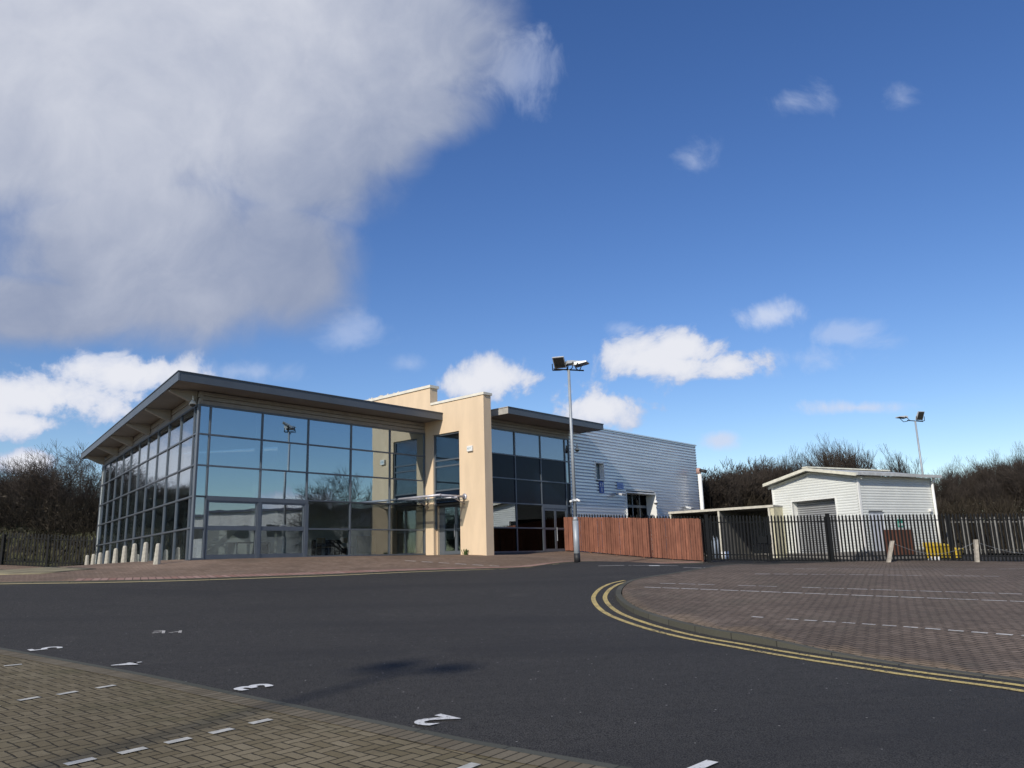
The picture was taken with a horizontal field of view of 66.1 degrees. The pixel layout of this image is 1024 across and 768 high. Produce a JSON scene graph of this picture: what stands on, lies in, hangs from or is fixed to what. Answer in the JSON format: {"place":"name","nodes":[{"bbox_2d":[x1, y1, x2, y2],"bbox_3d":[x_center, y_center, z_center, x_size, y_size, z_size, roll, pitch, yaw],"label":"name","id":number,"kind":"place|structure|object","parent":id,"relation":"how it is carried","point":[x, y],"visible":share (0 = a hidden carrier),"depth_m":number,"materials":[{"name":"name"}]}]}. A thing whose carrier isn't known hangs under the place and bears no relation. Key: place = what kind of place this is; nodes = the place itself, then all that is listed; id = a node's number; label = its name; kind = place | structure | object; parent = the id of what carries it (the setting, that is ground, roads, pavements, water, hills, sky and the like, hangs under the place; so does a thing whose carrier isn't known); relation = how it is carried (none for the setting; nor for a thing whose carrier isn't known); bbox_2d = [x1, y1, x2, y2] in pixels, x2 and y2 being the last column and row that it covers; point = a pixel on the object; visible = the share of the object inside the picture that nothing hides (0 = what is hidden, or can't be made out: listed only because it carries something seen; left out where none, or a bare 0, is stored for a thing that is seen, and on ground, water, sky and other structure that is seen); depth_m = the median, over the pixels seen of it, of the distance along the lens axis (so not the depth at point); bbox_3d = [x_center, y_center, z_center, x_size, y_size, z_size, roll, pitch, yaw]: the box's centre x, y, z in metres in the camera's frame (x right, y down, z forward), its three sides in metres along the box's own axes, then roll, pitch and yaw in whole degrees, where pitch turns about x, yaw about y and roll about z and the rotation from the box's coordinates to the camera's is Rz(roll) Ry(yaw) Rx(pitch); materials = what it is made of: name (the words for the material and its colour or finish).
{"place":"outdoors","nodes":[
{"label":"outdoors","id":0,"kind":"place"},
{"bbox_2d":[0,527,95,565],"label":"grass bank","id":1,"kind":"structure","parent":0,"point":[42,548],"depth_m":49.16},
{"bbox_2d":[0,457,29,496],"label":"bare tree","id":2,"kind":"object","parent":1,"relation":"on","point":[2,463],"visible":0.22,"depth_m":60.39,"materials":[{"name":"brown plant"}]},
{"bbox_2d":[1,456,49,513],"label":"bare tree","id":3,"kind":"object","parent":1,"relation":"on","point":[26,481],"visible":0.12,"depth_m":59.83,"materials":[{"name":"brown plant"}]},
{"bbox_2d":[0,462,63,519],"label":"bare tree","id":4,"kind":"object","parent":1,"relation":"on","point":[10,486],"visible":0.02,"depth_m":60.61,"materials":[{"name":"brown plant"}]},
{"bbox_2d":[11,456,78,506],"bbox_3d":[-36.265,9.463,60.859,3.951,8.102,4.595,-9,-15,31],"label":"bare tree","id":5,"kind":"object","parent":1,"relation":"on","point":[46,476],"visible":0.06,"depth_m":60.77,"materials":[{"name":"brown plant"}]},
{"bbox_2d":[0,458,94,511],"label":"bare tree","id":6,"kind":"object","parent":1,"relation":"on","point":[24,484],"visible":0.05,"depth_m":61.66,"materials":[{"name":"brown plant"}]},
{"bbox_2d":[0,523,96,565],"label":"grass tufts","id":7,"kind":"object","parent":1,"relation":"on","point":[18,530],"visible":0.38,"depth_m":50.27,"materials":[{"name":"green plant"}]},
{"bbox_2d":[0,488,99,565],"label":"thicket","id":8,"kind":"object","parent":1,"relation":"on","point":[68,524],"visible":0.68,"depth_m":51.46,"materials":[{"name":"plant"}]},
{"bbox_2d":[0,440,100,524],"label":"bare tree","id":9,"kind":"object","parent":1,"relation":"on","point":[33,489],"visible":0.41,"depth_m":57.31,"materials":[{"name":"brown plant"}]},
{"bbox_2d":[27,454,101,511],"bbox_3d":[-32.939,9.395,60.790,8.192,8.384,9.394,6,-15,-31],"label":"bare tree","id":10,"kind":"object","parent":1,"relation":"on","point":[86,487],"visible":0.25,"depth_m":59.54,"materials":[{"name":"brown plant"}]},
{"bbox_2d":[47,477,98,523],"bbox_3d":[-31.703,9.825,57.071,4.064,6.157,3.600,7,-15,-36],"label":"bare tree","id":11,"kind":"object","parent":1,"relation":"on","point":[74,495],"visible":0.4,"depth_m":56.88,"materials":[{"name":"brown plant"}]},
{"bbox_2d":[0,654,606,767],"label":"parking paving","id":12,"kind":"structure","parent":0,"point":[49,727],"depth_m":6.37,"materials":[{"name":"brick"}]},
{"bbox_2d":[19,685,114,700],"bbox_3d":[-4.740,3.187,8.041,0.168,0.026,1.378,-9,-15,31],"label":"parking bay marking","id":13,"kind":"object","parent":12,"relation":"on","point":[64,693],"visible":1,"depth_m":8.16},
{"bbox_2d":[63,718,272,764],"bbox_3d":[-2.607,2.788,6.174,0.113,0.026,1.680,-11,-16,37],"label":"parking bay marking","id":14,"kind":"object","parent":12,"relation":"on","point":[142,748],"visible":1,"depth_m":6.09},
{"bbox_2d":[0,649,605,767],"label":"soldier course","id":15,"kind":"object","parent":12,"relation":"on","point":[510,755],"visible":1,"depth_m":6.71,"materials":[{"name":"brick"}]},
{"bbox_2d":[458,762,479,767],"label":"parking bay marking","id":16,"kind":"object","parent":12,"relation":"on","point":[470,765],"visible":1,"depth_m":5.35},
{"bbox_2d":[0,551,704,581],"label":"pavement","id":17,"kind":"structure","parent":0,"point":[168,568],"depth_m":29.16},
{"bbox_2d":[0,567,95,574],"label":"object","id":18,"kind":"structure","parent":17,"relation":"on","point":[42,570],"depth_m":25.79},
{"bbox_2d":[97,552,101,563],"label":"bollard","id":19,"kind":"object","parent":17,"relation":"on","point":[99,560],"visible":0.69,"depth_m":38.25,"materials":[{"name":"concrete"}]},
{"bbox_2d":[104,551,109,563],"bbox_3d":[-18.811,8.136,36.569,0.231,0.775,0.231,-10,-15,32],"label":"bollard","id":20,"kind":"object","parent":17,"relation":"on","point":[107,557],"visible":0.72,"depth_m":36.52,"materials":[{"name":"concrete"}]},
{"bbox_2d":[112,548,117,562],"bbox_3d":[-17.534,7.656,34.799,0.231,0.775,0.231,-10,-14,36],"label":"bollard","id":21,"kind":"object","parent":17,"relation":"on","point":[115,557],"visible":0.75,"depth_m":34.74,"materials":[{"name":"concrete"}]},
{"bbox_2d":[121,546,126,562],"bbox_3d":[-16.279,7.186,33.059,0.231,0.775,0.231,-12,-16,40],"label":"bollard","id":22,"kind":"object","parent":17,"relation":"on","point":[124,555],"visible":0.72,"depth_m":33.00,"materials":[{"name":"concrete"}]},
{"bbox_2d":[130,543,136,561],"bbox_3d":[-15.065,6.751,31.377,0.231,0.775,0.231,-9,-14,32],"label":"bollard","id":23,"kind":"object","parent":17,"relation":"on","point":[134,553],"visible":0.8,"depth_m":31.31,"materials":[{"name":"concrete"}]},
{"bbox_2d":[141,542,147,561],"bbox_3d":[-13.787,6.340,29.597,0.231,0.775,0.231,-12,-17,40],"label":"bollard","id":24,"kind":"object","parent":17,"relation":"on","point":[144,558],"visible":0.82,"depth_m":29.52,"materials":[{"name":"concrete"}]},
{"bbox_2d":[153,543,160,563],"bbox_3d":[-12.533,6.029,27.835,0.231,0.775,0.231,-9,-15,30],"label":"bollard","id":25,"kind":"object","parent":17,"relation":"on","point":[157,557],"visible":0.91,"depth_m":27.77,"materials":[{"name":"concrete"}]},
{"bbox_2d":[80,370,603,563],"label":"office building","id":26,"kind":"structure","parent":17,"relation":"on","point":[287,472],"depth_m":36.90,"materials":[{"name":"glass"}]},
{"bbox_2d":[195,542,237,557],"bbox_3d":[-12.220,6.912,32.526,0.700,0.740,1.500,-12,-16,40],"label":"desk","id":27,"kind":"object","parent":26,"relation":"on","point":[231,547],"visible":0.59,"depth_m":32.74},
{"bbox_2d":[204,500,257,558],"bbox_3d":[-10.977,5.723,30.813,0.110,2.250,2.160,-12,-16,40],"label":"sliding door","id":28,"kind":"structure","parent":26,"relation":"in","point":[245,528],"depth_m":30.73,"materials":[{"name":"grey metal"}]},
{"bbox_2d":[236,542,269,553],"bbox_3d":[-11.353,7.198,33.934,0.700,0.740,1.600,-12,-16,40],"label":"desk","id":29,"kind":"object","parent":26,"relation":"on","point":[264,547],"visible":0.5,"depth_m":34.34,"materials":[{"name":"rubber"}]},
{"bbox_2d":[260,502,304,557],"bbox_3d":[-9.489,6.047,32.469,0.110,2.250,2.100,-12,-16,40],"label":"sliding door","id":30,"kind":"structure","parent":26,"relation":"in","point":[263,528],"depth_m":32.51,"materials":[{"name":"grey metal"}]},
{"bbox_2d":[315,538,324,555],"bbox_3d":[-8.384,7.238,34.851,0.461,0.860,0.420,-8,-14,26],"label":"chair","id":31,"kind":"object","parent":26,"relation":"in","point":[319,540],"visible":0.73,"depth_m":34.94,"materials":[{"name":"metal"}]},
{"bbox_2d":[311,540,347,555],"bbox_3d":[-8.577,7.756,37.307,0.850,0.750,1.600,-12,-16,40],"label":"bench seat","id":32,"kind":"object","parent":26,"relation":"in","point":[336,544],"visible":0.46,"depth_m":37.08,"materials":[{"name":"rubber"}]},
{"bbox_2d":[356,536,375,554],"bbox_3d":[-6.779,7.551,36.615,0.100,0.950,1.100,-12,-16,40],"label":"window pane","id":33,"kind":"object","parent":26,"relation":"in","point":[365,544],"visible":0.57,"depth_m":36.59,"materials":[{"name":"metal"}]},
{"bbox_2d":[434,431,459,529],"bbox_3d":[-3.081,4.643,37.921,1.820,4.580,0.100,-12,-16,40],"label":"window frame","id":34,"kind":"structure","parent":26,"relation":"in","point":[446,446],"depth_m":38.11,"materials":[{"name":"grey metal"}]},
{"bbox_2d":[439,505,460,554],"bbox_3d":[-2.842,6.994,37.553,1.760,2.420,0.170,-12,-16,40],"label":"entrance door","id":35,"kind":"structure","parent":26,"relation":"in","point":[449,516],"depth_m":37.72,"materials":[{"name":"grey metal"}]},
{"bbox_2d":[544,508,556,549],"bbox_3d":[1.956,7.554,40.740,0.060,2.190,0.920,-12,-16,40],"label":"glazed door","id":36,"kind":"structure","parent":26,"relation":"in","point":[549,514],"depth_m":40.76,"materials":[{"name":"grey metal"}]},
{"bbox_2d":[555,509,565,549],"bbox_3d":[2.607,7.683,41.407,0.137,2.190,0.920,-12,-16,40],"label":"glazed door","id":37,"kind":"structure","parent":26,"relation":"in","point":[560,514],"depth_m":41.37,"materials":[{"name":"grey metal"}]},
{"bbox_2d":[74,561,700,580],"bbox_3d":[-1.903,6.879,29.379,25.541,0.251,1.172,7,-15,-35],"label":"pavement edge","id":38,"kind":"object","parent":17,"relation":"on","point":[180,577],"visible":0.88,"depth_m":25.57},
{"bbox_2d":[564,517,703,560],"bbox_3d":[5.875,7.818,39.359,7.633,2.675,0.146,-10,-15,34],"label":"timber fence","id":39,"kind":"object","parent":17,"relation":"on","point":[642,537],"visible":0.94,"depth_m":38.98,"materials":[{"name":"wood"}]},
{"bbox_2d":[0,553,1023,767],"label":"road","id":40,"kind":"structure","parent":0,"point":[552,659],"depth_m":9.37,"materials":[{"name":"asphalt"}]},
{"bbox_2d":[234,684,272,689],"bbox_3d":[-2.758,3.218,8.364,0.404,0.009,0.231,10,-17,-43],"label":"bay number","id":41,"kind":"object","parent":40,"relation":"on","point":[250,686],"visible":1,"depth_m":8.38,"materials":[{"name":"white paint"}]},
{"bbox_2d":[16,564,552,583],"bbox_3d":[-14.827,5.824,22.771,37.578,0.164,3.847,3,-13,-22],"label":"yellow line","id":42,"kind":"object","parent":40,"relation":"on","point":[222,579],"visible":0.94,"depth_m":23.57,"materials":[{"name":"paint"}]},
{"bbox_2d":[0,647,631,767],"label":"concrete edging","id":43,"kind":"object","parent":40,"relation":"on","point":[573,759],"visible":1,"depth_m":6.72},
{"bbox_2d":[0,561,702,583],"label":"pavement kerb","id":44,"kind":"structure","parent":40,"relation":"on","point":[278,576],"depth_m":24.47,"materials":[{"name":"concrete"}]},
{"bbox_2d":[414,714,459,724],"bbox_3d":[-0.669,2.866,6.720,0.274,0.011,0.387,-14,-17,43],"label":"bay number","id":45,"kind":"object","parent":40,"relation":"on","point":[422,721],"visible":1,"depth_m":6.75,"materials":[{"name":"white paint"}]},
{"bbox_2d":[552,356,588,562],"bbox_3d":[2.513,2.942,31.366,1.549,8.236,0.715,-2,-12,0],"label":"floodlight mast","id":46,"kind":"object","parent":40,"relation":"on","point":[559,362],"visible":0.98,"depth_m":31.52,"materials":[{"name":"metal"}]},
{"bbox_2d":[688,760,716,767],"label":"bay number","id":47,"kind":"object","parent":40,"relation":"on","point":[705,763],"visible":1,"depth_m":5.30,"materials":[{"name":"white paint"}]},
{"bbox_2d":[704,514,711,562],"bbox_3d":[9.210,7.357,37.028,0.170,2.419,0.170,-2,-12,0],"label":"gate post","id":48,"kind":"object","parent":40,"relation":"on","point":[707,538],"visible":0.82,"depth_m":36.99,"materials":[{"name":"metal"}]},
{"bbox_2d":[708,515,768,560],"bbox_3d":[10.644,7.254,37.067,2.673,2.213,0.170,-2,-12,0],"label":"gate leaf","id":49,"kind":"object","parent":48,"relation":"attached to","point":[761,539],"visible":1,"depth_m":37.01,"materials":[{"name":"black paint"}]},
{"bbox_2d":[591,580,1023,691],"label":"yellow line","id":50,"kind":"object","parent":40,"relation":"on","point":[594,601],"visible":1,"depth_m":10.04,"materials":[{"name":"paint"}]},
{"bbox_2d":[603,582,1023,686],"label":"yellow line","id":51,"kind":"object","parent":40,"relation":"on","point":[607,603],"visible":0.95,"depth_m":10.27,"materials":[{"name":"paint"}]},
{"bbox_2d":[616,564,1023,681],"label":"island kerb","id":52,"kind":"structure","parent":40,"relation":"on","point":[632,608],"depth_m":11.16,"materials":[{"name":"concrete"}]},
{"bbox_2d":[622,560,1023,677],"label":"parking island","id":53,"kind":"structure","parent":40,"relation":"on","point":[722,606],"depth_m":14.65,"materials":[{"name":"brick"}]},
{"bbox_2d":[652,587,1023,601],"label":"parking bay marking","id":54,"kind":"object","parent":53,"relation":"on","point":[842,594],"visible":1,"depth_m":16.60,"materials":[{"name":"white paint"}]},
{"bbox_2d":[666,583,1012,593],"bbox_3d":[7.361,4.678,18.021,8.241,0.315,0.098,-8,-14,28],"label":"parking bay marking","id":55,"kind":"object","parent":53,"relation":"on","point":[839,588],"visible":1,"depth_m":17.93,"materials":[{"name":"white paint"}]},
{"bbox_2d":[752,616,1023,635],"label":"parking bay marking","id":56,"kind":"object","parent":53,"relation":"on","point":[905,626],"visible":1,"depth_m":11.58,"materials":[{"name":"white paint"}]},
{"bbox_2d":[886,541,893,561],"bbox_3d":[16.868,7.496,35.105,0.445,0.980,0.150,-2,-12,0],"label":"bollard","id":57,"kind":"object","parent":53,"relation":"on","point":[890,551],"visible":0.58,"depth_m":35.06,"materials":[{"name":"white concrete"}]},
{"bbox_2d":[973,539,979,561],"bbox_3d":[20.703,7.459,35.088,0.238,1.032,0.150,-2,-12,0],"label":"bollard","id":58,"kind":"object","parent":53,"relation":"on","point":[976,551],"visible":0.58,"depth_m":35.04,"materials":[{"name":"white concrete"}]},
{"bbox_2d":[923,542,949,557],"bbox_3d":[21.919,8.560,40.573,1.110,0.816,0.810,5,-14,-29],"label":"grit bin","id":59,"kind":"object","parent":40,"relation":"on","point":[937,549],"visible":0.52,"depth_m":40.33,"materials":[{"name":"yellow plastic"}]},
{"bbox_2d":[0,0,1023,518],"label":"sky","id":60,"kind":"structure","parent":0,"point":[758,227],"materials":[{"name":"blue"}]},
{"bbox_2d":[963,550,1021,552],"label":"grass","id":61,"kind":"structure","parent":0,"point":[996,551],"depth_m":48.08,"materials":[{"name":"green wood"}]},
{"bbox_2d":[697,466,746,508],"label":"bare tree","id":62,"kind":"object","parent":61,"relation":"on","point":[716,486],"visible":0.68,"depth_m":56.50,"materials":[{"name":"brown plant"}]},
{"bbox_2d":[703,467,762,505],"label":"bare tree","id":63,"kind":"object","parent":61,"relation":"on","point":[731,473],"visible":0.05,"depth_m":60.98,"materials":[{"name":"brown plant"}]},
{"bbox_2d":[703,465,772,506],"bbox_3d":[16.984,9.457,58.461,6.566,6.761,5.640,-1,-13,-5],"label":"bare tree","id":64,"kind":"object","parent":61,"relation":"on","point":[755,487],"visible":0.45,"depth_m":58.11,"materials":[{"name":"brown plant"}]},
{"bbox_2d":[705,455,777,479],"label":"bare tree","id":65,"kind":"object","parent":61,"relation":"on","point":[750,464],"visible":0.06,"depth_m":63.66,"materials":[{"name":"brown plant"}]},
{"bbox_2d":[737,459,775,505],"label":"bare tree","id":66,"kind":"object","parent":61,"relation":"on","point":[761,479],"visible":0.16,"depth_m":60.63,"materials":[{"name":"brown plant"}]},
{"bbox_2d":[741,459,785,500],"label":"bare tree","id":67,"kind":"object","parent":61,"relation":"on","point":[773,478],"visible":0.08,"depth_m":60.39,"materials":[{"name":"brown plant"}]},
{"bbox_2d":[762,456,787,481],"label":"bare tree","id":68,"kind":"object","parent":61,"relation":"on","point":[771,469],"visible":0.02,"depth_m":60.73,"materials":[{"name":"brown plant"}]},
{"bbox_2d":[765,445,816,478],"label":"bare tree","id":69,"kind":"object","parent":61,"relation":"on","point":[786,471],"visible":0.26,"depth_m":59.88,"materials":[{"name":"brown plant"}]},
{"bbox_2d":[773,443,833,474],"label":"bare tree","id":70,"kind":"object","parent":61,"relation":"on","point":[799,467],"visible":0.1,"depth_m":61.18,"materials":[{"name":"brown plant"}]},
{"bbox_2d":[705,485,959,508],"bbox_3d":[23.808,10.369,59.297,23.522,6.158,11.290,-2,-12,0],"label":"thicket","id":71,"kind":"object","parent":61,"relation":"on","point":[764,502],"visible":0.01,"depth_m":56.78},
{"bbox_2d":[801,434,868,468],"bbox_3d":[25.754,8.498,62.177,5.672,9.716,6.274,5,-14,-28],"label":"bare tree","id":72,"kind":"object","parent":61,"relation":"on","point":[830,462],"visible":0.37,"depth_m":61.95,"materials":[{"name":"brown plant"}]},
{"bbox_2d":[818,439,877,468],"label":"bare tree","id":73,"kind":"object","parent":61,"relation":"on","point":[850,462],"visible":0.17,"depth_m":62.90,"materials":[{"name":"brown plant"}]},
{"bbox_2d":[863,444,924,477],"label":"bare tree","id":74,"kind":"object","parent":61,"relation":"on","point":[901,466],"visible":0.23,"depth_m":61.44,"materials":[{"name":"brown plant"}]},
{"bbox_2d":[895,411,924,477],"bbox_3d":[25.721,6.199,49.650,1.855,9.019,0.674,-2,-12,0],"label":"floodlight mast","id":75,"kind":"object","parent":61,"relation":"on","point":[920,415],"visible":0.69,"depth_m":50.38,"materials":[{"name":"grey metal"}]},
{"bbox_2d":[928,472,976,517],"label":"bare tree","id":76,"kind":"object","parent":61,"relation":"on","point":[942,487],"visible":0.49,"depth_m":54.71,"materials":[{"name":"brown plant"}]},
{"bbox_2d":[931,464,973,498],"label":"bare tree","id":77,"kind":"object","parent":61,"relation":"on","point":[961,481],"visible":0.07,"depth_m":62.29,"materials":[{"name":"brown plant"}]},
{"bbox_2d":[933,456,976,517],"bbox_3d":[33.229,8.749,58.111,4.658,7.248,3.432,6,-14,-30],"label":"bare tree","id":78,"kind":"object","parent":61,"relation":"on","point":[951,473],"visible":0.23,"depth_m":58.52,"materials":[{"name":"brown plant"}]},
{"bbox_2d":[955,456,1001,498],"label":"bare tree","id":79,"kind":"object","parent":61,"relation":"on","point":[969,476],"visible":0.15,"depth_m":60.93,"materials":[{"name":"brown plant"}]},
{"bbox_2d":[936,491,1023,550],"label":"thicket","id":80,"kind":"object","parent":61,"relation":"on","point":[976,510],"visible":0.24,"depth_m":50.13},
{"bbox_2d":[959,460,1019,509],"bbox_3d":[35.493,8.870,57.686,4.930,6.835,3.542,0,-13,-9],"label":"bare tree","id":81,"kind":"object","parent":61,"relation":"on","point":[984,475],"visible":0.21,"depth_m":57.77,"materials":[{"name":"brown plant"}]},
{"bbox_2d":[959,455,1021,500],"bbox_3d":[37.408,8.953,60.008,5.696,7.564,4.044,-4,-13,9],"label":"bare tree","id":82,"kind":"object","parent":61,"relation":"on","point":[990,467],"visible":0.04,"depth_m":60.38,"materials":[{"name":"brown plant"}]},
{"bbox_2d":[968,468,1022,515],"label":"bare tree","id":83,"kind":"object","parent":61,"relation":"on","point":[985,492],"visible":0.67,"depth_m":53.55,"materials":[{"name":"brown plant"}]},
{"bbox_2d":[972,447,1018,496],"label":"bare tree","id":84,"kind":"object","parent":61,"relation":"on","point":[998,458],"visible":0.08,"depth_m":60.59,"materials":[{"name":"brown plant"}]},
{"bbox_2d":[978,467,1023,513],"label":"bare tree","id":85,"kind":"object","parent":61,"relation":"on","point":[1004,481],"visible":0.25,"depth_m":54.73,"materials":[{"name":"brown plant"}]},
{"bbox_2d":[991,458,1023,507],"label":"bare tree","id":86,"kind":"object","parent":61,"relation":"on","point":[1016,485],"visible":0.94,"depth_m":53.55,"materials":[{"name":"brown plant"}]},
{"bbox_2d":[996,446,1023,502],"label":"bare tree","id":87,"kind":"object","parent":61,"relation":"on","point":[1017,454],"visible":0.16,"depth_m":58.79,"materials":[{"name":"brown plant"}]},
{"bbox_2d":[1000,441,1023,468],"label":"bare tree","id":88,"kind":"object","parent":61,"relation":"on","point":[1015,455],"visible":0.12,"depth_m":59.79,"materials":[{"name":"brown plant"}]},
{"bbox_3d":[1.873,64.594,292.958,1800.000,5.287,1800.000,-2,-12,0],"label":"ground","id":89,"kind":"structure","parent":0,"visible":0},
{"bbox_2d":[0,532,95,566],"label":"palisade fence","id":90,"kind":"object","parent":89,"relation":"on","point":[3,546],"visible":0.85,"depth_m":46.35,"materials":[{"name":"metal"}]},
{"bbox_2d":[568,428,699,555],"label":"warehouse","id":91,"kind":"structure","parent":89,"relation":"on","point":[646,471],"depth_m":48.00,"materials":[{"name":"silver metal"}]},
{"bbox_2d":[599,481,603,492],"bbox_3d":[5.120,5.899,44.951,0.032,0.660,0.440,-12,-16,40],"label":"sign","id":92,"kind":"object","parent":91,"relation":"attached to","point":[601,486],"visible":1,"depth_m":44.92,"materials":[{"name":"blue plastic"}]},
{"bbox_2d":[627,494,646,555],"bbox_3d":[7.420,8.831,47.998,0.060,4.160,3.370,-12,-16,40],"label":"sectional door","id":93,"kind":"structure","parent":91,"relation":"in","point":[637,504],"depth_m":48.67,"materials":[{"name":"glass"}]},
{"bbox_2d":[696,468,706,509],"bbox_3d":[12.769,8.595,52.083,0.744,6.081,0.332,-9,-15,32],"label":"downpipe mast","id":94,"kind":"object","parent":91,"relation":"attached to","point":[699,473],"visible":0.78,"depth_m":52.47,"materials":[{"name":"metal"}]},
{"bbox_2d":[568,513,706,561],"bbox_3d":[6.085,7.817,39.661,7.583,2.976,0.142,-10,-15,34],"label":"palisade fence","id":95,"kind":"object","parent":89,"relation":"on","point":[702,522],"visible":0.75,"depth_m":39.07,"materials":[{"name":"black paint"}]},
{"bbox_2d":[668,505,786,557],"bbox_3d":[13.173,8.813,46.176,6.520,2.884,4.090,-12,-16,40],"label":"open shelter","id":96,"kind":"object","parent":89,"relation":"on","point":[762,511],"visible":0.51,"depth_m":46.23,"materials":[{"name":"metal"}]},
{"bbox_2d":[825,513,834,561],"bbox_3d":[14.945,7.345,36.994,0.170,2.491,0.170,-2,-12,0],"label":"gate post","id":97,"kind":"object","parent":89,"relation":"on","point":[829,536],"visible":0.82,"depth_m":36.97,"materials":[{"name":"metal"}]},
{"bbox_2d":[765,515,829,560],"bbox_3d":[13.432,7.244,37.046,2.820,2.234,0.180,-2,-12,0],"label":"gate leaf","id":98,"kind":"object","parent":97,"relation":"attached to","point":[769,542],"visible":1,"depth_m":37.00,"materials":[{"name":"black paint"}]},
{"bbox_2d":[762,466,941,559],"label":"white shed","id":99,"kind":"structure","parent":89,"relation":"on","point":[815,491],"depth_m":41.41,"materials":[{"name":"metal"}]},
{"bbox_2d":[797,499,840,552],"bbox_3d":[16.449,7.648,41.924,0.060,2.937,2.830,5,-14,-29],"label":"roller door","id":100,"kind":"structure","parent":99,"relation":"in","point":[816,507],"depth_m":42.16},
{"bbox_2d":[869,513,884,550],"bbox_3d":[18.504,7.563,39.824,1.150,2.080,0.070,5,-14,-29],"label":"side door","id":101,"kind":"structure","parent":99,"relation":"in","point":[872,514],"depth_m":39.81,"materials":[{"name":"metal"}]},
{"bbox_2d":[884,529,915,554],"bbox_3d":[19.840,8.094,40.291,2.320,1.270,0.055,5,-14,-29],"label":"timber screen","id":102,"kind":"object","parent":99,"relation":"attached to","point":[900,541],"visible":0.38,"depth_m":40.29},
{"bbox_2d":[830,513,1023,561],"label":"palisade fence","id":103,"kind":"object","parent":89,"relation":"on","point":[952,555],"visible":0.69,"depth_m":36.85,"materials":[{"name":"metal"}]},
{"bbox_2d":[944,517,1023,554],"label":"palisade fence","id":104,"kind":"object","parent":89,"relation":"on","point":[992,535],"visible":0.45,"depth_m":45.69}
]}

